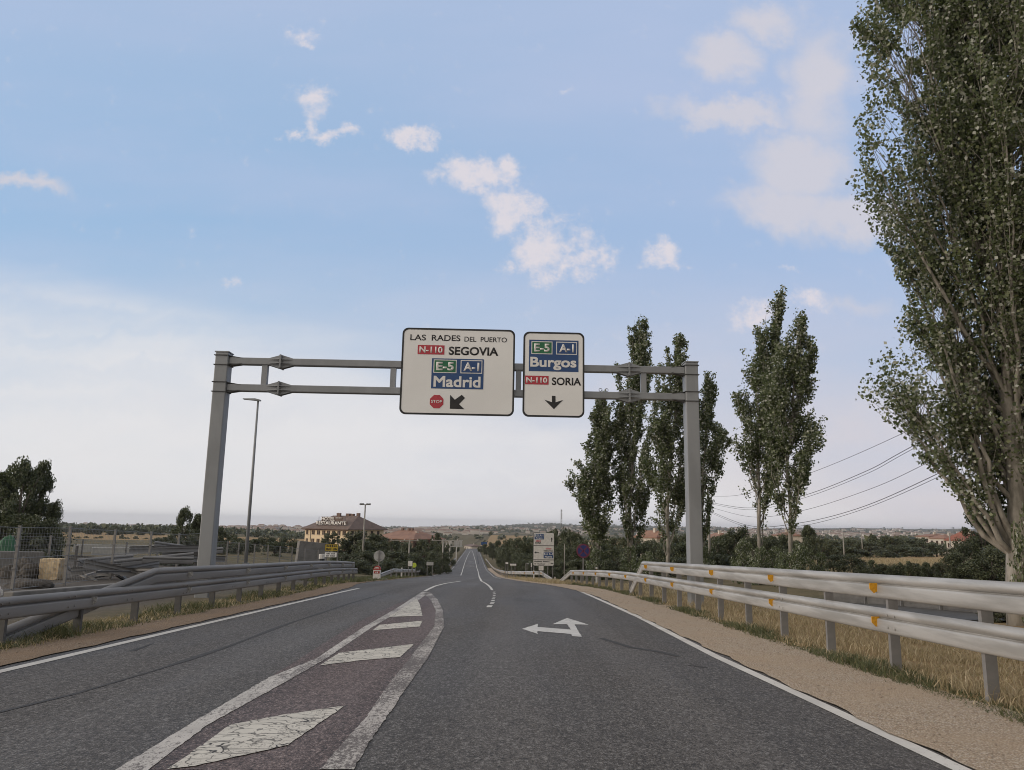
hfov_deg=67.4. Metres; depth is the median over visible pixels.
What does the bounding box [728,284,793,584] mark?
poplar tree
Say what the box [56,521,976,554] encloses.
woods
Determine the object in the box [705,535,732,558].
scrub bush
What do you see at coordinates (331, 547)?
road sign
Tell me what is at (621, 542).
oak tree
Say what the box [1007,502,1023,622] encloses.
poplar sucker
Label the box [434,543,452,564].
oak tree
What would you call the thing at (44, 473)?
broadleaf tree
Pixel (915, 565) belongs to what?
scrub bush
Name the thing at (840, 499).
power cable
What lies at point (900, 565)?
scrub bush
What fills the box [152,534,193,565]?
scrub bush
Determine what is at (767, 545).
scrub bush
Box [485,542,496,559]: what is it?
oak tree
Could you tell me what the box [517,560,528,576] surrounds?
scrub bush
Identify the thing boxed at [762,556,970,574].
field grass
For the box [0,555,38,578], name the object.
rubble heap
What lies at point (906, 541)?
scrub bush
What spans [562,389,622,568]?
poplar tree
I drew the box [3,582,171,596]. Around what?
concrete kerb
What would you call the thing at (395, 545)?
oak tree
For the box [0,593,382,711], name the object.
tar seam
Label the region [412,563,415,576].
road sign
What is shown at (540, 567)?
road sign
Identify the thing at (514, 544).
oak tree
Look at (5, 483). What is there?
broadleaf tree
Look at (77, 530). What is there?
oak tree
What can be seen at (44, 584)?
gravel heap
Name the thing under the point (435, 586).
lane line
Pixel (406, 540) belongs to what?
utility pole
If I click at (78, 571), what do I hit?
scrap rail
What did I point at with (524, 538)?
oak tree
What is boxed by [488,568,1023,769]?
gravel verge
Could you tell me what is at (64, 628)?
green grass
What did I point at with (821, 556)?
poplar sucker
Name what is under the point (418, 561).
scrub bush
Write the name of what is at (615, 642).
skid mark
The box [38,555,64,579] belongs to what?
concrete block
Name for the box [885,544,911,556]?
scrub bush
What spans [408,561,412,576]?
road sign
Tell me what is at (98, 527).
oak tree
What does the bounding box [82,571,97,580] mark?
scrap post
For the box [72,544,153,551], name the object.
crash barrier
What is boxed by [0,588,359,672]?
edge line
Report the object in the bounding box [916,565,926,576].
scrub bush
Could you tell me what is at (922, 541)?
scrub bush
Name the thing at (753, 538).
scrub bush
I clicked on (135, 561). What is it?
scrap rail
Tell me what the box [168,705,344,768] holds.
island bar
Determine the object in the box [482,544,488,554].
oak tree
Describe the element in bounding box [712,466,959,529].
power cable
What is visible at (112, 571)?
scrap post
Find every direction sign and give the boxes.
[399,328,514,415]
[522,332,583,417]
[533,532,553,577]
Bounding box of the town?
[83,522,973,538]
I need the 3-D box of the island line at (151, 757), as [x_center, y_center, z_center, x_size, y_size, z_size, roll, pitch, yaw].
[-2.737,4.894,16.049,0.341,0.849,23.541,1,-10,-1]
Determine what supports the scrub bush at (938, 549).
on the ground at (106, 612)
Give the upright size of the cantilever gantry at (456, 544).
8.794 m
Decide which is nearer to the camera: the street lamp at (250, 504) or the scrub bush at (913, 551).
the street lamp at (250, 504)
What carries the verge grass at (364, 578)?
on the ground at (106, 612)
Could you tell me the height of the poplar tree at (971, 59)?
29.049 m
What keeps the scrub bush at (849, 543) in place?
on the ground at (106, 612)
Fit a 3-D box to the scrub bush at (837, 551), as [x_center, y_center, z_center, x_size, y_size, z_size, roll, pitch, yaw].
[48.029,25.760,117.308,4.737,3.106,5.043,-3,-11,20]
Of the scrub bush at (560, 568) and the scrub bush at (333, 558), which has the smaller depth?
the scrub bush at (560, 568)
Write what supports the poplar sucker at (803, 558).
on the ground at (106, 612)
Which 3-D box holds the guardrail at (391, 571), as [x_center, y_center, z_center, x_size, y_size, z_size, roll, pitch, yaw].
[-10.386,19.026,76.814,0.960,3.138,42.060,1,-10,-2]
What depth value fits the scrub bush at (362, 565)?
81.43 m
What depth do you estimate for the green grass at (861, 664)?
10.39 m
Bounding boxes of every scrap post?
[73,545,78,567]
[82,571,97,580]
[94,570,130,572]
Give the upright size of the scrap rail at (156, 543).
0.700 m
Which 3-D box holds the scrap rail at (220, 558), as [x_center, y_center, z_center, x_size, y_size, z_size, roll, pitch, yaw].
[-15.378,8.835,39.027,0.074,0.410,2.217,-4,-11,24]
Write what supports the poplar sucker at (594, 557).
on the ground at (106, 612)
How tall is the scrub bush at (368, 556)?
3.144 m
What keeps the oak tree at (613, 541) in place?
on the ground at (106, 612)
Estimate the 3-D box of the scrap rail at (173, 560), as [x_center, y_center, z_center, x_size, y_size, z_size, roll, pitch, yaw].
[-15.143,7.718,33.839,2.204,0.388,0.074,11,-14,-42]
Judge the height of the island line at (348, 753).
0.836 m
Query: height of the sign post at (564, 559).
3.290 m
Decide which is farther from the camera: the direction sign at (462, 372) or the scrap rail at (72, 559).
the scrap rail at (72, 559)
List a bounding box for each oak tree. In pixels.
[67,527,84,532]
[82,525,103,534]
[103,526,125,534]
[135,529,148,534]
[148,528,166,534]
[217,527,231,544]
[320,532,340,551]
[333,540,355,556]
[337,530,367,555]
[353,539,384,563]
[357,533,389,557]
[374,539,403,558]
[399,541,425,559]
[415,539,438,558]
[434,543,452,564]
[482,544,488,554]
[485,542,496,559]
[494,540,501,559]
[495,538,512,561]
[495,547,503,568]
[497,547,514,567]
[508,537,520,556]
[510,541,532,559]
[519,536,531,547]
[552,528,566,554]
[557,526,573,555]
[563,531,584,555]
[606,538,621,561]
[613,537,634,560]
[654,541,682,561]
[670,534,682,551]
[678,533,685,544]
[711,535,722,551]
[721,525,753,557]
[722,534,737,555]
[768,535,776,544]
[867,534,887,549]
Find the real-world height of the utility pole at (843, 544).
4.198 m
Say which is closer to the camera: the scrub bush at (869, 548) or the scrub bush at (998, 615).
the scrub bush at (998, 615)
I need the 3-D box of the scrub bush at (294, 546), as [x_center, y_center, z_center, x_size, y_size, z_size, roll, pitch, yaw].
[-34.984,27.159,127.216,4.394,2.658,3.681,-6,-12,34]
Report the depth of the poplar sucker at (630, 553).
59.43 m
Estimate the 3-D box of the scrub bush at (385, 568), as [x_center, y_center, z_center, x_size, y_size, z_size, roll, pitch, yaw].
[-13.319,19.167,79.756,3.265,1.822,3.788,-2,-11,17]
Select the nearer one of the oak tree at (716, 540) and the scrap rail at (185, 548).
the scrap rail at (185, 548)
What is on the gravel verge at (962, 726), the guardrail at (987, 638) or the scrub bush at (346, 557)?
the guardrail at (987, 638)
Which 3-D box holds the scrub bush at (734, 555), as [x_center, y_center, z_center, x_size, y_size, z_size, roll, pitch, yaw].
[18.174,14.210,60.526,3.099,2.272,2.439,6,-12,-26]
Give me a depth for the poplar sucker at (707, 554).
60.51 m
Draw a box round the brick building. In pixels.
[383,528,445,556]
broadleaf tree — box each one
[0,455,44,551]
[0,470,22,510]
[22,460,56,524]
[41,499,64,549]
[170,505,196,565]
[190,513,201,563]
[800,524,820,562]
[958,507,1004,580]
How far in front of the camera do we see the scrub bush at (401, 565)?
83.36 m
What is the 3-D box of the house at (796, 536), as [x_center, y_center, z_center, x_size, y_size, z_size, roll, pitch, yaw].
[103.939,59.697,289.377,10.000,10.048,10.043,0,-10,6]
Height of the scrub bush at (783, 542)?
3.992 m
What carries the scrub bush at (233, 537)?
on the ground at (106, 612)
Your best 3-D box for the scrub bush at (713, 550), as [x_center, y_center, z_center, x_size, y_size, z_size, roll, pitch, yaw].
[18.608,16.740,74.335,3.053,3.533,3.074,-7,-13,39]
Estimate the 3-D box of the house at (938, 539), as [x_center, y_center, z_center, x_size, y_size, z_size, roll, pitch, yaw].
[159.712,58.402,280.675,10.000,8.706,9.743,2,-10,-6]
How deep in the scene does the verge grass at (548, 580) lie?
52.63 m
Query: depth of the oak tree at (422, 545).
145.64 m
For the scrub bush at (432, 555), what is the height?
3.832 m
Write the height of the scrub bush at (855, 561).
1.948 m
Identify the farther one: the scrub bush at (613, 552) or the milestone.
the scrub bush at (613, 552)
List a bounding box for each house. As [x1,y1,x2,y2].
[464,543,480,548]
[633,528,665,554]
[707,530,728,550]
[772,530,802,542]
[914,532,940,542]
[928,533,951,553]
[944,529,978,554]
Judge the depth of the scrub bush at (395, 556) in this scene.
90.65 m
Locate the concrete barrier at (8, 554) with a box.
[0,551,43,567]
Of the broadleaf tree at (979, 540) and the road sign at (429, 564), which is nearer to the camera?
the broadleaf tree at (979, 540)
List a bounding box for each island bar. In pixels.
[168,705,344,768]
[321,644,412,664]
[374,621,421,629]
[389,599,422,616]
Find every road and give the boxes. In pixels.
[0,549,975,769]
[845,602,1004,620]
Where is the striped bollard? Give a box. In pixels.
[319,554,324,560]
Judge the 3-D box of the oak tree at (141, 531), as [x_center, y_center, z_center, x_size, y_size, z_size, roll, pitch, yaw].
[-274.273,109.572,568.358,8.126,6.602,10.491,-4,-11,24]
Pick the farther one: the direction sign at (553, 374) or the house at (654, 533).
the house at (654, 533)
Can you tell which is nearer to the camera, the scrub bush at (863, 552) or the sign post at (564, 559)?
the sign post at (564, 559)
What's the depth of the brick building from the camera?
222.79 m
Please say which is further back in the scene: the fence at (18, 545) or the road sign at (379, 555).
the road sign at (379, 555)
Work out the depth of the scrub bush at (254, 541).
126.90 m
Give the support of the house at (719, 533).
on the ground at (106, 612)
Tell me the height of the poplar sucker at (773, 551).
2.710 m
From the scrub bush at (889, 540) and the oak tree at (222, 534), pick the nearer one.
the oak tree at (222, 534)
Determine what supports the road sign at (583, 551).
on the ground at (106, 612)
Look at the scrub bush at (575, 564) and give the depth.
65.72 m
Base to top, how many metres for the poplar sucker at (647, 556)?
2.558 m
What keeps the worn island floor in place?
on the road at (495, 686)
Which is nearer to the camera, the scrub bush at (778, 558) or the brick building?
the scrub bush at (778, 558)
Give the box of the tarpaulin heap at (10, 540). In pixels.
[0,535,15,550]
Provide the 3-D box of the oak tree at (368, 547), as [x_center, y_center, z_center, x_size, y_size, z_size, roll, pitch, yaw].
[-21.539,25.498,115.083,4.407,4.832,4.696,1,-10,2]
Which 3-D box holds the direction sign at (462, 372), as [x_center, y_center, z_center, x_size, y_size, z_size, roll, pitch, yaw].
[-1.681,-0.413,23.847,3.521,2.736,0.092,1,-10,-1]
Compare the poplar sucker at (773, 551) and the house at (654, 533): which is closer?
the poplar sucker at (773, 551)
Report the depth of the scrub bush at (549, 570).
79.79 m
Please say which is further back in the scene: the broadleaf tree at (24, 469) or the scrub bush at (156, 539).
the scrub bush at (156, 539)
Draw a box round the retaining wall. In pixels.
[295,541,328,570]
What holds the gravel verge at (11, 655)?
on the ground at (106, 612)
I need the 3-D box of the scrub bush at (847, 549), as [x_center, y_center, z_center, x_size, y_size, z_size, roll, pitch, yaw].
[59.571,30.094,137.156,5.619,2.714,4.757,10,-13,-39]
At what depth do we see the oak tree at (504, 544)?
200.07 m
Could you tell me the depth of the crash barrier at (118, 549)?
72.85 m
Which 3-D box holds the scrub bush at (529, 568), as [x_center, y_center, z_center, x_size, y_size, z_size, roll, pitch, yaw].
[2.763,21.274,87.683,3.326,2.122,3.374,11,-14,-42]
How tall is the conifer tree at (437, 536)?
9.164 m
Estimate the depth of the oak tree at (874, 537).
215.64 m
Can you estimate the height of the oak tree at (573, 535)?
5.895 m
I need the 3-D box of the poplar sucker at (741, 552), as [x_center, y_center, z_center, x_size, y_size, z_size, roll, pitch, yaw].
[14.904,11.562,49.722,1.426,3.350,1.784,6,-11,-25]
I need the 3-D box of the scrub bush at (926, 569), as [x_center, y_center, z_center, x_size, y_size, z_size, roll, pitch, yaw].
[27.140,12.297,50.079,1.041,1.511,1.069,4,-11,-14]
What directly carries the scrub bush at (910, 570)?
on the ground at (106, 612)
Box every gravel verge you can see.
[0,574,433,665]
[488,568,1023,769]
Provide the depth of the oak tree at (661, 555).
77.48 m
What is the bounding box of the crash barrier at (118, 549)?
[92,547,136,555]
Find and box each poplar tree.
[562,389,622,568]
[608,315,655,568]
[637,332,702,576]
[699,370,732,552]
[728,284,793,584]
[757,308,827,553]
[845,0,1023,625]
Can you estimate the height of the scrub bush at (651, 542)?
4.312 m
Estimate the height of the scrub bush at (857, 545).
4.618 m
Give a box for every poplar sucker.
[584,546,606,581]
[617,545,638,580]
[635,550,656,575]
[703,546,716,577]
[730,538,753,583]
[745,546,767,584]
[763,545,784,568]
[773,551,802,586]
[787,543,818,570]
[808,552,829,571]
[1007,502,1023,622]
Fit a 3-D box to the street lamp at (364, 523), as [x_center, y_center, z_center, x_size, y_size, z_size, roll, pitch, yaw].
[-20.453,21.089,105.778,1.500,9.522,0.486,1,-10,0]
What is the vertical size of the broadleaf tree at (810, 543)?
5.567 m
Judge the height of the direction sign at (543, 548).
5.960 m
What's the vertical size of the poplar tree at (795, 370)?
17.107 m
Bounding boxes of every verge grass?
[299,574,428,581]
[501,575,588,583]
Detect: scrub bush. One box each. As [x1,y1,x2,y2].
[0,512,52,550]
[12,514,77,557]
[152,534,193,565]
[152,537,170,543]
[217,543,231,554]
[224,534,241,548]
[224,540,256,554]
[241,538,261,551]
[257,537,277,550]
[261,541,287,556]
[270,537,296,552]
[290,541,297,553]
[329,552,360,567]
[329,556,344,560]
[350,550,385,572]
[351,559,372,574]
[369,561,398,575]
[370,551,406,574]
[394,562,419,575]
[403,552,428,575]
[420,559,437,575]
[424,550,441,574]
[431,552,451,573]
[443,554,456,571]
[502,556,510,570]
[508,554,519,574]
[510,552,532,575]
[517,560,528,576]
[522,562,544,577]
[541,561,562,577]
[544,546,565,575]
[551,560,580,579]
[555,545,574,576]
[563,559,590,580]
[569,539,592,561]
[588,559,618,579]
[590,543,610,560]
[602,543,632,566]
[613,556,636,578]
[621,543,651,560]
[635,557,660,575]
[636,542,661,572]
[643,539,660,559]
[658,538,673,554]
[663,556,686,576]
[672,541,686,557]
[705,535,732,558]
[705,542,717,555]
[709,554,732,565]
[727,552,757,566]
[744,533,764,566]
[753,536,787,561]
[764,554,788,568]
[777,532,796,559]
[793,540,803,561]
[811,538,835,559]
[821,545,842,555]
[822,554,849,571]
[828,539,848,554]
[831,553,868,572]
[834,546,860,557]
[840,538,855,553]
[845,549,872,558]
[853,541,876,555]
[854,565,871,573]
[859,546,886,557]
[861,567,877,573]
[867,559,878,571]
[871,565,886,574]
[872,549,901,557]
[876,535,902,550]
[878,563,890,574]
[884,565,897,574]
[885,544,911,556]
[891,562,905,575]
[895,538,916,554]
[898,547,935,556]
[905,561,916,575]
[908,537,937,554]
[909,562,920,576]
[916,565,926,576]
[920,562,937,577]
[924,543,949,556]
[926,566,941,577]
[932,562,947,577]
[938,552,972,578]
[944,537,990,579]
[957,544,1005,580]
[975,612,1005,622]
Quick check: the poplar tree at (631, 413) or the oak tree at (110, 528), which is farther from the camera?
the oak tree at (110, 528)
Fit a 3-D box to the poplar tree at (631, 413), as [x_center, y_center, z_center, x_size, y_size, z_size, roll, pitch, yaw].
[9.601,4.796,61.880,4.299,21.925,4.446,1,-10,0]
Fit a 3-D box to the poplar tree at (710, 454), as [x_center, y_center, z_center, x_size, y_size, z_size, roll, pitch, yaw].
[16.511,7.270,63.659,3.843,17.425,2.866,-3,-11,22]
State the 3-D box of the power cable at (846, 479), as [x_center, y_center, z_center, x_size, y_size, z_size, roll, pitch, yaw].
[18.862,5.735,50.342,0.287,4.193,47.006,1,-10,-1]
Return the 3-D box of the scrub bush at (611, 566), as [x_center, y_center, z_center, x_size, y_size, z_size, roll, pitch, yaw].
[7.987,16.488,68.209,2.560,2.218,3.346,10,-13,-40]
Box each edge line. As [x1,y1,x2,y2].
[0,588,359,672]
[579,591,971,769]
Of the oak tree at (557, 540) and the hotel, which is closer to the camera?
the oak tree at (557, 540)
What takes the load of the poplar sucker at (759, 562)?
on the ground at (106, 612)
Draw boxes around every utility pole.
[390,539,418,553]
[431,539,458,572]
[707,487,715,551]
[842,533,844,559]
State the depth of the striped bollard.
53.52 m
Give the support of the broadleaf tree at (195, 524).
on the ground at (106, 612)
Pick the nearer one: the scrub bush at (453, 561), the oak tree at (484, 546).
the scrub bush at (453, 561)
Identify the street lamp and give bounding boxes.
[242,398,260,563]
[360,503,370,550]
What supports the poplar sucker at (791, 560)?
on the ground at (106, 612)
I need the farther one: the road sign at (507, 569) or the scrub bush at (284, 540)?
the scrub bush at (284, 540)
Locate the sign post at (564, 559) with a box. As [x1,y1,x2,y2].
[564,544,564,575]
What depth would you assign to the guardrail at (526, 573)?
77.98 m
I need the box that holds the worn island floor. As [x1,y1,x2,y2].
[148,595,435,769]
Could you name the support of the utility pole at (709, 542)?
on the ground at (106, 612)
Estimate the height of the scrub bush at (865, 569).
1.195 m
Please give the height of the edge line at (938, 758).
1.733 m
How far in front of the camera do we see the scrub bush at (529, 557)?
101.57 m
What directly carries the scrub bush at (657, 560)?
on the ground at (106, 612)
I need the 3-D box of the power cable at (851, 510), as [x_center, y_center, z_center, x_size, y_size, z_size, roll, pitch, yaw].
[18.742,7.251,50.067,0.276,4.023,47.006,1,-10,0]
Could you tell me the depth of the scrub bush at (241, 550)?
102.49 m
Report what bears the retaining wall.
on the ground at (106, 612)
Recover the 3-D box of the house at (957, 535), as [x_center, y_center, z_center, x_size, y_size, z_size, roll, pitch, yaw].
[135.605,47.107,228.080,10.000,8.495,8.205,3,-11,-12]
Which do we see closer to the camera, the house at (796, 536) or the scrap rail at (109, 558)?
the scrap rail at (109, 558)
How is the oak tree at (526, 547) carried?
on the ground at (106, 612)
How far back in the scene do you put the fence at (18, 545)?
26.10 m
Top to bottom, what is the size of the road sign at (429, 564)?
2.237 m
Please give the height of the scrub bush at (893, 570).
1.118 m
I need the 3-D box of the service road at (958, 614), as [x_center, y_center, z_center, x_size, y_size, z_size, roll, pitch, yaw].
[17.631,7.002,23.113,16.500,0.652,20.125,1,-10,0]
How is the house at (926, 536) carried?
on the ground at (106, 612)
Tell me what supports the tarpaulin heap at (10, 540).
on the ground at (106, 612)
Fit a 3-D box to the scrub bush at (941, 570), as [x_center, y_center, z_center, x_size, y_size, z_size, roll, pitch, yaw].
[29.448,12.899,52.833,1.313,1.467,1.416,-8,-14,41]
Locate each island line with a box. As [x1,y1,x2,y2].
[116,591,428,769]
[320,592,443,768]
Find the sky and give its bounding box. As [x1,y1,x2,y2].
[0,0,1023,528]
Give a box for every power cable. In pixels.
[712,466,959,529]
[713,458,967,526]
[714,429,947,509]
[715,438,926,507]
[715,464,923,516]
[734,433,902,495]
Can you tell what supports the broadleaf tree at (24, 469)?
on the ground at (106, 612)
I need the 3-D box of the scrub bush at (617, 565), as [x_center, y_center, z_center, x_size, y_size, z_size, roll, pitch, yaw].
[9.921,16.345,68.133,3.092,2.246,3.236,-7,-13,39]
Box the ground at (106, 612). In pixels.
[0,524,1023,758]
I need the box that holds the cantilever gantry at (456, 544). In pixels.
[445,540,462,560]
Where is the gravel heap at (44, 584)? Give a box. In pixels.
[3,578,54,588]
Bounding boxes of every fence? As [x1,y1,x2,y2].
[0,525,199,590]
[12,535,157,557]
[216,541,318,571]
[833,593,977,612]
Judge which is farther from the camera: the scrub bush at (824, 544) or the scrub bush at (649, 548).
the scrub bush at (824, 544)
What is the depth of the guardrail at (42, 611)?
15.44 m
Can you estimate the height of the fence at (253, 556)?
3.301 m
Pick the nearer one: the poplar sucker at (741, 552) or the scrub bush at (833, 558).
the poplar sucker at (741, 552)
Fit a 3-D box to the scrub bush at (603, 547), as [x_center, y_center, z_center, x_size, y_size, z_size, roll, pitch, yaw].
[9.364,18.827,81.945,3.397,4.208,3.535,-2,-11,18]
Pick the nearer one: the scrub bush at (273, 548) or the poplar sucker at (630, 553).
the poplar sucker at (630, 553)
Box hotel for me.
[301,513,387,550]
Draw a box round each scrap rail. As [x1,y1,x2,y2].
[68,555,91,562]
[71,564,120,575]
[77,554,133,566]
[83,559,135,576]
[97,567,161,575]
[113,552,193,566]
[116,560,159,574]
[129,545,198,552]
[142,556,193,563]
[153,541,197,552]
[162,547,222,554]
[194,555,225,561]
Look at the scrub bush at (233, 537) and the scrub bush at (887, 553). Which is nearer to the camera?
the scrub bush at (233, 537)
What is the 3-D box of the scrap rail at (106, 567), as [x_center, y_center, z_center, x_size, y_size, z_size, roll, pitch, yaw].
[-15.366,7.057,29.472,0.074,0.771,2.071,-8,-14,41]
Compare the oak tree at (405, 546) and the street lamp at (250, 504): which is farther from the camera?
the oak tree at (405, 546)
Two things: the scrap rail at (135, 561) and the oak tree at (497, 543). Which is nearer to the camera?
the scrap rail at (135, 561)
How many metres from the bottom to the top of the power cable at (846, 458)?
3.546 m
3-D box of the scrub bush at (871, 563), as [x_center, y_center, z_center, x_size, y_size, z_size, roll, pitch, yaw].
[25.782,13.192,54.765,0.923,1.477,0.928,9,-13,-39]
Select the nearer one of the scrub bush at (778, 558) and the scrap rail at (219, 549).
the scrap rail at (219, 549)
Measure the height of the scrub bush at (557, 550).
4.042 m
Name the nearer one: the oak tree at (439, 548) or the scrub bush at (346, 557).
the scrub bush at (346, 557)
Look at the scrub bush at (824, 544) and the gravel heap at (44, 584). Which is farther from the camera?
the scrub bush at (824, 544)
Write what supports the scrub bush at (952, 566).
on the ground at (106, 612)
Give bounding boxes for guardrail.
[0,561,357,644]
[381,569,419,576]
[486,559,551,578]
[560,561,1023,702]
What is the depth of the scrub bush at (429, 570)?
97.21 m
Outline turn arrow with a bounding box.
[522,618,587,636]
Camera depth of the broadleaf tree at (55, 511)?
46.18 m
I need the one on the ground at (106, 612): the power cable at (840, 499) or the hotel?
the hotel
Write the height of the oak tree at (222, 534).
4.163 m
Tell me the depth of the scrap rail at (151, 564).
31.32 m
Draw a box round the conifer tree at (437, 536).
[433,531,440,551]
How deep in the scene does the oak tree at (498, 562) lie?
185.06 m
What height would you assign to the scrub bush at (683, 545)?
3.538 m
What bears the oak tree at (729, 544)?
on the ground at (106, 612)
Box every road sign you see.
[325,544,338,576]
[374,550,384,565]
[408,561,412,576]
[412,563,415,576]
[426,562,433,575]
[505,562,508,577]
[538,565,543,570]
[576,544,589,581]
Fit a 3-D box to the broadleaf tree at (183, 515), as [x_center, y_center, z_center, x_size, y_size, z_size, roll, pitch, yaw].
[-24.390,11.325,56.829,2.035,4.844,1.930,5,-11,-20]
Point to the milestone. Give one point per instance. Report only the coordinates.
(377, 572)
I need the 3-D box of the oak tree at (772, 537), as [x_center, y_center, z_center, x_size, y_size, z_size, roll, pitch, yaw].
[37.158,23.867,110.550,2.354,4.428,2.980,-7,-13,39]
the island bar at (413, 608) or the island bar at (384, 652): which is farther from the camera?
the island bar at (413, 608)
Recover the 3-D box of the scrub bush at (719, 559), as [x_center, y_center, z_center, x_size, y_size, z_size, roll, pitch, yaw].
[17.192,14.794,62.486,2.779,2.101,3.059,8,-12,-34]
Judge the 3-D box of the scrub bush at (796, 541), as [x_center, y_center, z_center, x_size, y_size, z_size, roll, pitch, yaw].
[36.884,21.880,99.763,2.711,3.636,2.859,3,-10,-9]
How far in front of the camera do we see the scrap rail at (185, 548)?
36.73 m
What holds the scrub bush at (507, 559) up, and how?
on the ground at (106, 612)
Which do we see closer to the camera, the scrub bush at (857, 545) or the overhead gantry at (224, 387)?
the overhead gantry at (224, 387)
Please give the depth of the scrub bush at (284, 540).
141.49 m
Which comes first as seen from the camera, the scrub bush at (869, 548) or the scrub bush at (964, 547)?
the scrub bush at (964, 547)
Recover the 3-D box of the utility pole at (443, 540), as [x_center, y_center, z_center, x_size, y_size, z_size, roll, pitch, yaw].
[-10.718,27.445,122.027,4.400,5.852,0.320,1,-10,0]
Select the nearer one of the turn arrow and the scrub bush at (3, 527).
the turn arrow
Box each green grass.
[0,576,354,650]
[571,582,1023,725]
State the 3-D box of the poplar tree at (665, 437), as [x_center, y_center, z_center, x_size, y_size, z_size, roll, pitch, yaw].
[11.846,5.215,57.226,4.944,18.918,4.870,1,-10,0]
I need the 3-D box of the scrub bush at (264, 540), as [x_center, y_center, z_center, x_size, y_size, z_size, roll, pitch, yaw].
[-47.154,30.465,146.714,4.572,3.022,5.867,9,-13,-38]
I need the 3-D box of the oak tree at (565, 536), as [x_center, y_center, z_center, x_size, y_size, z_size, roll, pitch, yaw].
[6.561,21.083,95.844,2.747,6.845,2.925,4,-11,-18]
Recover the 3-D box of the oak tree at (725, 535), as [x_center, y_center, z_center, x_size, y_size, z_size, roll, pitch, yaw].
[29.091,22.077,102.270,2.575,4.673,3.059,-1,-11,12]
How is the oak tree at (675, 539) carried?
on the ground at (106, 612)
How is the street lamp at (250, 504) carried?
on the ground at (106, 612)
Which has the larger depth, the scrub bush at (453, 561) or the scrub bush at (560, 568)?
the scrub bush at (453, 561)
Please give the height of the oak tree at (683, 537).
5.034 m
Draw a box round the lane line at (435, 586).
[424,581,458,590]
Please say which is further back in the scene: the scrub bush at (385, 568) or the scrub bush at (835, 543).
the scrub bush at (835, 543)
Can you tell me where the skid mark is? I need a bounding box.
[599,638,678,655]
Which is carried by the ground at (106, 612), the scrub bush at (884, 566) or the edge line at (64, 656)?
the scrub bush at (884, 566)
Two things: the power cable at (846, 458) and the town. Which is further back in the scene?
the town
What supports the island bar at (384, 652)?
on the worn island floor
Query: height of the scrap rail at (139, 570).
0.444 m
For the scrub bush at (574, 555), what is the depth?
77.80 m
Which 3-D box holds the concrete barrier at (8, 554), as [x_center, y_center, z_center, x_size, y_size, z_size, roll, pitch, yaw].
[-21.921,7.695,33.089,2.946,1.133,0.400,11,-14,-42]
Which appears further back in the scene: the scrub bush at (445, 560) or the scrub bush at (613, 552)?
the scrub bush at (445, 560)
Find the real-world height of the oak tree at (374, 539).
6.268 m
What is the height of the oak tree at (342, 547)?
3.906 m
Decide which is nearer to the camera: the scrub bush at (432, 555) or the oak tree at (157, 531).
the scrub bush at (432, 555)
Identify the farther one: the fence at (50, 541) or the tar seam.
the fence at (50, 541)
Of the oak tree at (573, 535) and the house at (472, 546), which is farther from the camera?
the house at (472, 546)
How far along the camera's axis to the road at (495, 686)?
7.64 m
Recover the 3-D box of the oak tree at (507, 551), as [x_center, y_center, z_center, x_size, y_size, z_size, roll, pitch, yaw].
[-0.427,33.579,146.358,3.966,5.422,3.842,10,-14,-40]
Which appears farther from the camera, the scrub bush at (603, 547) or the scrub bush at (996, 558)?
the scrub bush at (603, 547)
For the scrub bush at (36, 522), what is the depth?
42.87 m
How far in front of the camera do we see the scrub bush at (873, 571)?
53.70 m
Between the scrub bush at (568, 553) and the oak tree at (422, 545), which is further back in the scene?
the oak tree at (422, 545)
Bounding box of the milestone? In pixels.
[369,566,386,579]
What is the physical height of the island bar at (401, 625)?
0.077 m
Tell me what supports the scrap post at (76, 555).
on the ground at (106, 612)
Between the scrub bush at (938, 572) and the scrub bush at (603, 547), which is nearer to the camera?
the scrub bush at (938, 572)
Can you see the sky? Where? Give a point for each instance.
(182, 182)
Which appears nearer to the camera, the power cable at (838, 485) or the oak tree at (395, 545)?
the power cable at (838, 485)
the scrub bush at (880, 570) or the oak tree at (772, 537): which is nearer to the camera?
the scrub bush at (880, 570)
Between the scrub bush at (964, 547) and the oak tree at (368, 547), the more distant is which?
the oak tree at (368, 547)
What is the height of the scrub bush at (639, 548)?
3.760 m
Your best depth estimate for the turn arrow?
14.61 m
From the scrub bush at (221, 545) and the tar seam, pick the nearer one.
the tar seam
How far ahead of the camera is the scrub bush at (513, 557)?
108.95 m
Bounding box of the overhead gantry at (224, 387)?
[194,351,703,605]
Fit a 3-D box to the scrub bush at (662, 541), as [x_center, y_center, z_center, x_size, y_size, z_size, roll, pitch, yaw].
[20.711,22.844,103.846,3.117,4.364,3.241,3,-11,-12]
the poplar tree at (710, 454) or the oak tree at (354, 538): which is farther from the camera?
the oak tree at (354, 538)

